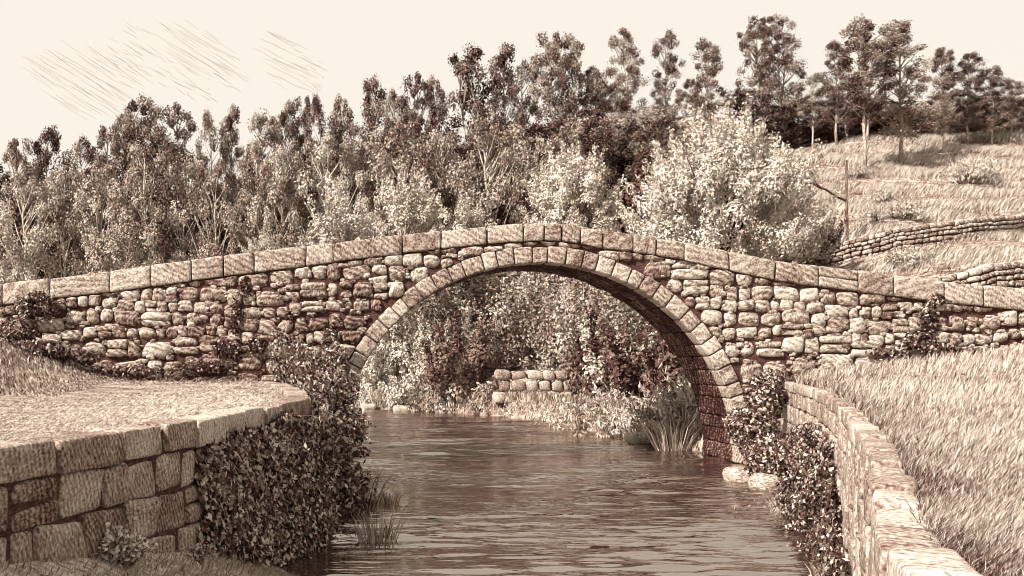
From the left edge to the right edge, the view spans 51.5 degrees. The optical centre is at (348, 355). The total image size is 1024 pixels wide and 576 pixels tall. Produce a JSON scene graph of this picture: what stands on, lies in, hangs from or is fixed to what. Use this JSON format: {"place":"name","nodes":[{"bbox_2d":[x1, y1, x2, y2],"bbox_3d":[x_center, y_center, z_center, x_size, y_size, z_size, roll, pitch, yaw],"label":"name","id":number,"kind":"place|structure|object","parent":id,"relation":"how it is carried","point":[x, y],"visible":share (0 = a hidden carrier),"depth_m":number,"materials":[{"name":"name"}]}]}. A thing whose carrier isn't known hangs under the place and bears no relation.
{"place":"outdoors","nodes":[
{"label":"outdoors","id":0,"kind":"place"},
{"bbox_2d":[0,338,285,440],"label":"field","id":1,"kind":"structure","parent":0,"point":[125,389],"depth_m":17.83,"materials":[{"name":"beige plant"}]},
{"bbox_2d":[0,548,300,575],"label":"river bank","id":2,"kind":"structure","parent":0,"point":[103,566],"depth_m":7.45,"materials":[{"name":"brown plant"}]},
{"bbox_2d":[93,516,157,568],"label":"flowering plant","id":3,"kind":"object","parent":2,"relation":"on","point":[127,549],"visible":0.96,"depth_m":7.64,"materials":[{"name":"beige plant"}]},
{"bbox_2d":[0,0,1023,237],"label":"sky","id":4,"kind":"structure","parent":0,"point":[355,41],"materials":[{"name":"beige"}]},
{"bbox_2d":[276,408,820,575],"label":"river water","id":5,"kind":"structure","parent":0,"point":[493,496],"depth_m":16.59,"materials":[{"name":"brown liquid"}]},
{"bbox_2d":[0,381,311,565],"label":"retaining wall","id":6,"kind":"structure","parent":5,"relation":"in","point":[71,493],"depth_m":7.83,"materials":[{"name":"stone"}]},
{"bbox_2d":[194,392,358,575],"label":"ivy mass","id":7,"kind":"object","parent":6,"relation":"attached to","point":[233,475],"visible":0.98,"depth_m":11.61,"materials":[{"name":"brown plant"}]},
{"bbox_2d":[270,328,352,495],"bbox_3d":[-0.496,0.955,20.431,1.568,3.196,6.804,0,0,-9],"label":"ivy mass","id":8,"kind":"object","parent":6,"relation":"attached to","point":[303,373],"visible":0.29,"depth_m":20.24,"materials":[{"name":"brown plant"}]},
{"bbox_2d":[313,324,379,515],"bbox_3d":[-0.410,0.910,19.762,1.700,3.245,7.655,0,0,-6],"label":"overhanging shrub","id":9,"kind":"object","parent":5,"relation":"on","point":[347,451],"visible":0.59,"depth_m":18.03,"materials":[{"name":"brown plant"}]},
{"bbox_2d":[349,509,407,543],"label":"reed clump","id":10,"kind":"object","parent":5,"relation":"on","point":[373,536],"visible":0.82,"depth_m":13.85,"materials":[{"name":"brown plant"}]},
{"bbox_2d":[0,223,1023,463],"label":"stone arch bridge","id":11,"kind":"structure","parent":5,"relation":"in","point":[724,324],"depth_m":23.76,"materials":[{"name":"beige stone"}]},
{"bbox_2d":[0,290,175,377],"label":"creeper","id":12,"kind":"object","parent":11,"relation":"attached to","point":[14,333],"visible":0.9,"depth_m":23.32,"materials":[{"name":"brown plant"}]},
{"bbox_2d":[168,275,289,380],"bbox_3d":[-2.311,-0.408,23.521,3.546,2.818,0.984,0,0,6],"label":"creeper","id":13,"kind":"object","parent":11,"relation":"attached to","point":[215,367],"visible":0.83,"depth_m":23.65,"materials":[{"name":"brown plant"}]},
{"bbox_2d":[865,292,982,362],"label":"creeper","id":14,"kind":"object","parent":11,"relation":"attached to","point":[925,345],"visible":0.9,"depth_m":23.55,"materials":[{"name":"brown plant"}]},
{"bbox_2d":[629,412,701,450],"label":"reed clump","id":15,"kind":"object","parent":5,"relation":"on","point":[666,444],"visible":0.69,"depth_m":26.84,"materials":[{"name":"brown plant"}]},
{"bbox_2d":[781,381,982,575],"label":"retaining wall","id":16,"kind":"structure","parent":5,"relation":"in","point":[883,534],"depth_m":6.39,"materials":[{"name":"stone"}]},
{"bbox_2d":[722,367,794,477],"bbox_3d":[8.491,1.396,21.595,1.479,2.266,4.212,0,0,21],"label":"ivy mass","id":17,"kind":"object","parent":16,"relation":"attached to","point":[753,429],"visible":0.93,"depth_m":21.36,"materials":[{"name":"brown plant"}]},
{"bbox_2d":[734,421,840,563],"bbox_3d":[6.282,1.788,15.008,1.384,1.507,6.081,0,0,20],"label":"ivy mass","id":18,"kind":"object","parent":16,"relation":"attached to","point":[811,473],"visible":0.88,"depth_m":14.43,"materials":[{"name":"brown plant"}]},
{"bbox_2d":[799,521,849,575],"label":"ivy mass","id":19,"kind":"object","parent":16,"relation":"attached to","point":[831,558],"visible":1,"depth_m":10.64,"materials":[{"name":"brown plant"}]},
{"bbox_2d":[353,127,1023,453],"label":"hillside","id":20,"kind":"structure","parent":0,"point":[865,260],"depth_m":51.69,"materials":[{"name":"beige plant"}]},
{"bbox_2d":[0,137,40,281],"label":"tall tree","id":21,"kind":"object","parent":20,"relation":"on","point":[16,160],"visible":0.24,"depth_m":57.66,"materials":[{"name":"brown plant"}]},
{"bbox_2d":[0,170,61,284],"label":"tall tree","id":22,"kind":"object","parent":20,"relation":"on","point":[20,258],"visible":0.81,"depth_m":52.43,"materials":[{"name":"brown plant"}]},
{"bbox_2d":[0,193,80,283],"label":"leafy bush","id":23,"kind":"object","parent":20,"relation":"on","point":[19,220],"visible":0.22,"depth_m":54.02,"materials":[{"name":"brown plant"}]},
{"bbox_2d":[25,125,70,278],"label":"tall tree","id":24,"kind":"object","parent":20,"relation":"on","point":[44,158],"visible":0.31,"depth_m":59.91,"materials":[{"name":"brown plant"}]},
{"bbox_2d":[22,164,92,278],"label":"tall tree","id":25,"kind":"object","parent":20,"relation":"on","point":[60,179],"visible":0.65,"depth_m":53.63,"materials":[{"name":"brown plant"}]},
{"bbox_2d":[63,162,131,274],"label":"tall tree","id":26,"kind":"object","parent":20,"relation":"on","point":[103,174],"visible":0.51,"depth_m":53.21,"materials":[{"name":"brown plant"}]},
{"bbox_2d":[84,125,127,225],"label":"tall tree","id":27,"kind":"object","parent":20,"relation":"on","point":[103,138],"visible":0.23,"depth_m":61.83,"materials":[{"name":"brown plant"}]},
{"bbox_2d":[78,196,174,273],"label":"leafy bush","id":28,"kind":"object","parent":20,"relation":"on","point":[112,254],"visible":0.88,"depth_m":46.59,"materials":[{"name":"beige plant"}]},
{"bbox_2d":[102,93,175,230],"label":"tall tree","id":29,"kind":"object","parent":20,"relation":"on","point":[134,130],"visible":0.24,"depth_m":61.95,"materials":[{"name":"brown plant"}]},
{"bbox_2d":[99,140,185,267],"bbox_3d":[-10.382,-4.649,52.919,4.279,13.246,4.944,0,0,-5],"label":"tall tree","id":30,"kind":"object","parent":20,"relation":"on","point":[132,180],"visible":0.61,"depth_m":52.81,"materials":[{"name":"brown plant"}]},
{"bbox_2d":[153,102,207,188],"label":"tall tree","id":31,"kind":"object","parent":20,"relation":"on","point":[191,127],"visible":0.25,"depth_m":62.90,"materials":[{"name":"brown plant"}]},
{"bbox_2d":[148,154,218,263],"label":"tall tree","id":32,"kind":"object","parent":20,"relation":"on","point":[187,176],"visible":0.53,"depth_m":53.68,"materials":[{"name":"brown plant"}]},
{"bbox_2d":[195,107,231,185],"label":"tall tree","id":33,"kind":"object","parent":20,"relation":"on","point":[207,124],"visible":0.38,"depth_m":65.96,"materials":[{"name":"brown plant"}]},
{"bbox_2d":[179,159,248,258],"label":"tall tree","id":34,"kind":"object","parent":20,"relation":"on","point":[205,250],"visible":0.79,"depth_m":52.76,"materials":[{"name":"brown plant"}]},
{"bbox_2d":[214,103,244,202],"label":"tall tree","id":35,"kind":"object","parent":20,"relation":"on","point":[229,128],"visible":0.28,"depth_m":66.82,"materials":[{"name":"brown plant"}]},
{"bbox_2d":[208,149,281,255],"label":"tall tree","id":36,"kind":"object","parent":20,"relation":"on","point":[246,175],"visible":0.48,"depth_m":53.43,"materials":[{"name":"brown plant"}]},
{"bbox_2d":[236,108,281,185],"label":"tall tree","id":37,"kind":"object","parent":20,"relation":"on","point":[273,136],"visible":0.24,"depth_m":62.88,"materials":[{"name":"brown plant"}]},
{"bbox_2d":[244,140,317,250],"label":"tall tree","id":38,"kind":"object","parent":20,"relation":"on","point":[277,159],"visible":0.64,"depth_m":52.27,"materials":[{"name":"beige plant"}]},
{"bbox_2d":[270,99,302,203],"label":"tall tree","id":39,"kind":"object","parent":20,"relation":"on","point":[289,109],"visible":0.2,"depth_m":67.84,"materials":[{"name":"brown plant"}]},
{"bbox_2d":[299,92,340,202],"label":"tall tree","id":40,"kind":"object","parent":20,"relation":"on","point":[316,107],"visible":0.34,"depth_m":67.92,"materials":[{"name":"brown plant"}]},
{"bbox_2d":[283,130,372,246],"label":"tall tree","id":41,"kind":"object","parent":20,"relation":"on","point":[326,166],"visible":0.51,"depth_m":52.94,"materials":[{"name":"beige plant"}]},
{"bbox_2d":[294,180,387,254],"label":"leafy bush","id":42,"kind":"object","parent":20,"relation":"on","point":[357,233],"visible":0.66,"depth_m":46.82,"materials":[{"name":"beige plant"}]},
{"bbox_2d":[326,93,356,157],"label":"tall tree","id":43,"kind":"object","parent":20,"relation":"on","point":[346,112],"visible":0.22,"depth_m":69.76,"materials":[{"name":"brown plant"}]},
{"bbox_2d":[331,126,389,375],"bbox_3d":[0.675,-5.252,55.066,3.499,13.374,4.042,0,0,-9],"label":"tall tree","id":44,"kind":"object","parent":20,"relation":"on","point":[359,152],"visible":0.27,"depth_m":54.00,"materials":[{"name":"brown plant"}]},
{"bbox_2d":[350,73,394,173],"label":"tall tree","id":45,"kind":"object","parent":20,"relation":"on","point":[372,118],"visible":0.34,"depth_m":67.78,"materials":[{"name":"brown plant"}]},
{"bbox_2d":[349,346,403,403],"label":"leafy bush","id":46,"kind":"object","parent":20,"relation":"on","point":[372,367],"visible":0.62,"depth_m":48.52,"materials":[{"name":"beige plant"}]},
{"bbox_2d":[356,293,446,384],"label":"leafy bush","id":47,"kind":"object","parent":20,"relation":"on","point":[384,343],"visible":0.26,"depth_m":50.66,"materials":[{"name":"beige plant"}]},
{"bbox_2d":[361,117,453,376],"bbox_3d":[3.054,-5.442,54.118,5.125,13.953,5.217,0,0,-32],"label":"tall tree","id":48,"kind":"object","parent":20,"relation":"on","point":[387,144],"visible":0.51,"depth_m":53.12,"materials":[{"name":"brown plant"}]},
{"bbox_2d":[362,165,454,384],"bbox_3d":[2.867,-3.656,50.309,4.846,11.512,4.410,0,0,-19],"label":"pale tree","id":49,"kind":"object","parent":20,"relation":"on","point":[403,202],"visible":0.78,"depth_m":49.67,"materials":[{"name":"beige plant"}]},
{"bbox_2d":[377,307,450,396],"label":"leafy bush","id":50,"kind":"object","parent":20,"relation":"on","point":[416,373],"visible":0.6,"depth_m":46.85,"materials":[{"name":"beige plant"}]},
{"bbox_2d":[395,71,443,165],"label":"tall tree","id":51,"kind":"object","parent":20,"relation":"on","point":[415,89],"visible":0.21,"depth_m":69.89,"materials":[{"name":"brown plant"}]},
{"bbox_2d":[408,126,464,317],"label":"tall tree","id":52,"kind":"object","parent":20,"relation":"on","point":[437,145],"visible":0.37,"depth_m":55.76,"materials":[{"name":"brown plant"}]},
{"bbox_2d":[419,164,498,232],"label":"leafy bush","id":53,"kind":"object","parent":20,"relation":"on","point":[456,200],"visible":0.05,"depth_m":54.41,"materials":[{"name":"beige plant"}]},
{"bbox_2d":[430,184,497,231],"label":"leafy bush","id":54,"kind":"object","parent":20,"relation":"on","point":[463,218],"visible":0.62,"depth_m":44.80,"materials":[{"name":"beige plant"}]},
{"bbox_2d":[407,272,522,376],"bbox_3d":[5.500,-2.018,52.813,6.148,7.746,7.588,0,0,-28],"label":"leafy bush","id":55,"kind":"object","parent":20,"relation":"on","point":[470,309],"visible":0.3,"depth_m":51.38,"materials":[{"name":"brown plant"}]},
{"bbox_2d":[419,307,514,407],"bbox_3d":[5.127,0.052,45.027,4.118,4.453,4.944,0,0,10],"label":"leafy bush","id":56,"kind":"object","parent":20,"relation":"on","point":[468,369],"visible":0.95,"depth_m":44.09,"materials":[{"name":"brown plant"}]},
{"bbox_2d":[428,42,509,195],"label":"tall tree","id":57,"kind":"object","parent":20,"relation":"on","point":[465,68],"visible":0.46,"depth_m":68.30,"materials":[{"name":"brown plant"}]},
{"bbox_2d":[436,115,531,306],"bbox_3d":[7.002,-5.799,53.903,5.125,13.216,5.217,0,0,-25],"label":"tall tree","id":58,"kind":"object","parent":20,"relation":"on","point":[501,149],"visible":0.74,"depth_m":53.21,"materials":[{"name":"brown plant"}]},
{"bbox_2d":[482,42,527,135],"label":"tall tree","id":59,"kind":"object","parent":20,"relation":"on","point":[501,61],"visible":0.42,"depth_m":70.72,"materials":[{"name":"brown plant"}]},
{"bbox_2d":[456,271,569,367],"bbox_3d":[8.784,-2.430,52.695,6.478,6.613,5.249,0,0,38],"label":"leafy bush","id":60,"kind":"object","parent":20,"relation":"on","point":[519,341],"visible":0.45,"depth_m":51.62,"materials":[{"name":"brown plant"}]},
{"bbox_2d":[482,130,563,330],"bbox_3d":[9.717,-6.262,56.028,4.353,11.966,3.768,0,0,-28],"label":"tall tree","id":61,"kind":"object","parent":20,"relation":"on","point":[530,165],"visible":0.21,"depth_m":55.61,"materials":[{"name":"brown plant"}]},
{"bbox_2d":[505,58,542,178],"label":"tall tree","id":62,"kind":"object","parent":20,"relation":"on","point":[521,68],"visible":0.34,"depth_m":71.55,"materials":[{"name":"brown plant"}]},
{"bbox_2d":[492,369,572,402],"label":"boulder wall","id":63,"kind":"structure","parent":20,"relation":"on","point":[546,376],"depth_m":42.38,"materials":[{"name":"stone"}]},
{"bbox_2d":[526,31,578,170],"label":"tall tree","id":64,"kind":"object","parent":20,"relation":"on","point":[551,54],"visible":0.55,"depth_m":69.67,"materials":[{"name":"brown plant"}]},
{"bbox_2d":[534,32,604,164],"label":"tall tree","id":65,"kind":"object","parent":20,"relation":"on","point":[570,61],"visible":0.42,"depth_m":70.72,"materials":[{"name":"brown plant"}]},
{"bbox_2d":[517,138,627,382],"bbox_3d":[10.023,-3.907,46.799,4.905,11.722,5.007,0,0,0],"label":"pale tree","id":66,"kind":"object","parent":20,"relation":"on","point":[564,188],"visible":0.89,"depth_m":46.19,"materials":[{"name":"beige plant"}]},
{"bbox_2d":[516,274,638,393],"bbox_3d":[9.848,-1.427,44.890,5.172,6.516,6.383,0,0,7],"label":"leafy bush","id":67,"kind":"object","parent":20,"relation":"on","point":[598,298],"visible":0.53,"depth_m":44.19,"materials":[{"name":"brown plant"}]},
{"bbox_2d":[540,116,620,223],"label":"tall tree","id":68,"kind":"object","parent":20,"relation":"on","point":[574,130],"visible":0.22,"depth_m":59.33,"materials":[{"name":"beige plant"}]},
{"bbox_2d":[548,384,619,428],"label":"bank plant","id":69,"kind":"object","parent":20,"relation":"on","point":[568,418],"visible":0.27,"depth_m":35.35,"materials":[{"name":"beige plant"}]},
{"bbox_2d":[564,114,626,286],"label":"tall tree","id":70,"kind":"object","parent":20,"relation":"on","point":[590,125],"visible":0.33,"depth_m":56.88,"materials":[{"name":"beige plant"}]},
{"bbox_2d":[576,65,614,125],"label":"tall tree","id":71,"kind":"object","parent":20,"relation":"on","point":[591,78],"visible":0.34,"depth_m":71.83,"materials":[{"name":"brown plant"}]},
{"bbox_2d":[565,383,643,436],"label":"bank plant","id":72,"kind":"object","parent":20,"relation":"on","point":[597,419],"visible":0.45,"depth_m":32.17,"materials":[{"name":"beige plant"}]},
{"bbox_2d":[559,304,659,397],"bbox_3d":[10.182,0.198,39.748,4.131,4.467,4.959,0,0,-19],"label":"leafy bush","id":73,"kind":"object","parent":20,"relation":"on","point":[597,350],"visible":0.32,"depth_m":39.28,"materials":[{"name":"brown plant"}]},
{"bbox_2d":[582,100,639,226],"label":"tall tree","id":74,"kind":"object","parent":20,"relation":"on","point":[598,112],"visible":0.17,"depth_m":59.34,"materials":[{"name":"brown plant"}]},
{"bbox_2d":[576,113,646,183],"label":"tall tree","id":75,"kind":"object","parent":20,"relation":"on","point":[616,121],"visible":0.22,"depth_m":59.19,"materials":[{"name":"brown plant"}]},
{"bbox_2d":[567,313,657,406],"bbox_3d":[9.564,0.517,37.764,3.180,4.083,4.306,0,0,28],"label":"leafy bush","id":76,"kind":"object","parent":20,"relation":"on","point":[592,368],"visible":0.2,"depth_m":37.07,"materials":[{"name":"beige plant"}]},
{"bbox_2d":[579,151,672,238],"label":"leafy bush","id":77,"kind":"object","parent":20,"relation":"on","point":[626,201],"visible":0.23,"depth_m":56.27,"materials":[{"name":"brown plant"}]},
{"bbox_2d":[605,27,650,135],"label":"tall tree","id":78,"kind":"object","parent":20,"relation":"on","point":[614,42],"visible":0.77,"depth_m":73.61,"materials":[{"name":"brown plant"}]},
{"bbox_2d":[600,322,662,401],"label":"leafy bush","id":79,"kind":"object","parent":20,"relation":"on","point":[625,371],"visible":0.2,"depth_m":34.47,"materials":[{"name":"brown plant"}]},
{"bbox_2d":[602,381,665,435],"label":"bank plant","id":80,"kind":"object","parent":20,"relation":"on","point":[625,421],"visible":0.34,"depth_m":30.44,"materials":[{"name":"beige plant"}]},
{"bbox_2d":[609,101,698,170],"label":"tall tree","id":81,"kind":"object","parent":20,"relation":"on","point":[654,112],"visible":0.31,"depth_m":61.54,"materials":[{"name":"brown plant"}]},
{"bbox_2d":[622,115,686,234],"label":"tall tree","id":82,"kind":"object","parent":20,"relation":"on","point":[650,129],"visible":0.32,"depth_m":56.72,"materials":[{"name":"brown plant"}]},
{"bbox_2d":[628,375,696,437],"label":"bank plant","id":83,"kind":"object","parent":20,"relation":"on","point":[638,407],"visible":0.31,"depth_m":28.90,"materials":[{"name":"brown plant"}]},
{"bbox_2d":[638,334,690,405],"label":"leafy bush","id":84,"kind":"object","parent":20,"relation":"on","point":[668,358],"visible":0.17,"depth_m":30.71,"materials":[{"name":"brown plant"}]},
{"bbox_2d":[628,361,701,437],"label":"bank plant","id":85,"kind":"object","parent":20,"relation":"on","point":[683,399],"visible":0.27,"depth_m":28.15,"materials":[{"name":"brown plant"}]},
{"bbox_2d":[650,29,685,149],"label":"tall tree","id":86,"kind":"object","parent":20,"relation":"on","point":[670,60],"visible":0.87,"depth_m":74.74,"materials":[{"name":"brown plant"}]},
{"bbox_2d":[686,37,729,146],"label":"tall tree","id":87,"kind":"object","parent":20,"relation":"on","point":[713,70],"visible":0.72,"depth_m":74.64,"materials":[{"name":"brown plant"}]},
{"bbox_2d":[615,90,842,263],"bbox_3d":[14.712,-4.199,40.775,8.214,12.212,8.809,0,0,0],"label":"pale tree","id":88,"kind":"object","parent":20,"relation":"on","point":[715,193],"visible":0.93,"depth_m":39.36,"materials":[{"name":"beige plant"}]},
{"bbox_2d":[730,15,781,133],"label":"tall tree","id":89,"kind":"object","parent":20,"relation":"on","point":[752,36],"visible":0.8,"depth_m":77.54,"materials":[{"name":"brown plant"}]},
{"bbox_2d":[747,12,807,147],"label":"tall tree","id":90,"kind":"object","parent":20,"relation":"on","point":[785,62],"visible":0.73,"depth_m":77.74,"materials":[{"name":"brown plant"}]},
{"bbox_2d":[768,101,838,150],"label":"bush","id":91,"kind":"object","parent":20,"relation":"on","point":[798,136],"visible":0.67,"depth_m":76.84,"materials":[{"name":"plant"}]},
{"bbox_2d":[793,71,828,148],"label":"tall tree","id":92,"kind":"object","parent":20,"relation":"on","point":[812,123],"visible":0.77,"depth_m":75.91,"materials":[{"name":"brown plant"}]},
{"bbox_2d":[781,192,842,264],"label":"leafy bush","id":93,"kind":"object","parent":20,"relation":"on","point":[830,229],"visible":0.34,"depth_m":43.32,"materials":[{"name":"brown plant"}]},
{"bbox_2d":[814,40,857,143],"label":"tall tree","id":94,"kind":"object","parent":20,"relation":"on","point":[829,89],"visible":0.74,"depth_m":73.86,"materials":[{"name":"brown plant"}]},
{"bbox_2d":[805,97,889,144],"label":"bush","id":95,"kind":"object","parent":20,"relation":"on","point":[856,132],"visible":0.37,"depth_m":76.53,"materials":[{"name":"plant"}]},
{"bbox_2d":[831,13,900,165],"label":"tall tree","id":96,"kind":"object","parent":20,"relation":"on","point":[863,102],"visible":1,"depth_m":63.15,"materials":[{"name":"brown plant"}]},
{"bbox_2d":[866,19,942,165],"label":"tall tree","id":97,"kind":"object","parent":20,"relation":"on","point":[912,74],"visible":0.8,"depth_m":65.08,"materials":[{"name":"brown plant"}]},
{"bbox_2d":[816,214,1023,266],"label":"dry stone wall","id":98,"kind":"structure","parent":20,"relation":"on","point":[882,242],"depth_m":45.79,"materials":[{"name":"beige stone"}]},
{"bbox_2d":[917,47,964,146],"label":"tall tree","id":99,"kind":"object","parent":20,"relation":"on","point":[945,116],"visible":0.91,"depth_m":71.65,"materials":[{"name":"brown plant"}]},
{"bbox_2d":[946,51,993,144],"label":"tall tree","id":100,"kind":"object","parent":20,"relation":"on","point":[969,81],"visible":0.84,"depth_m":73.78,"materials":[{"name":"brown plant"}]},
{"bbox_2d":[932,154,1007,185],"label":"slope bush","id":101,"kind":"object","parent":20,"relation":"on","point":[968,174],"visible":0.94,"depth_m":58.01,"materials":[{"name":"beige plant"}]},
{"bbox_2d":[930,260,1023,288],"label":"dry stone wall","id":102,"kind":"structure","parent":20,"relation":"on","point":[1007,274],"depth_m":38.70,"materials":[{"name":"beige stone"}]},
{"bbox_2d":[970,65,1019,144],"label":"tall tree","id":103,"kind":"object","parent":20,"relation":"on","point":[995,78],"visible":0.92,"depth_m":73.70,"materials":[{"name":"brown plant"}]},
{"bbox_2d":[995,77,1023,135],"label":"tall tree","id":104,"kind":"object","parent":20,"relation":"on","point":[1016,113],"visible":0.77,"depth_m":74.69,"materials":[{"name":"brown plant"}]},
{"bbox_2d":[790,342,1023,575],"bbox_3d":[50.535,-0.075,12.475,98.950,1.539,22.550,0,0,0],"label":"field","id":105,"kind":"structure","parent":0,"point":[978,374],"depth_m":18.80,"materials":[{"name":"beige plant"}]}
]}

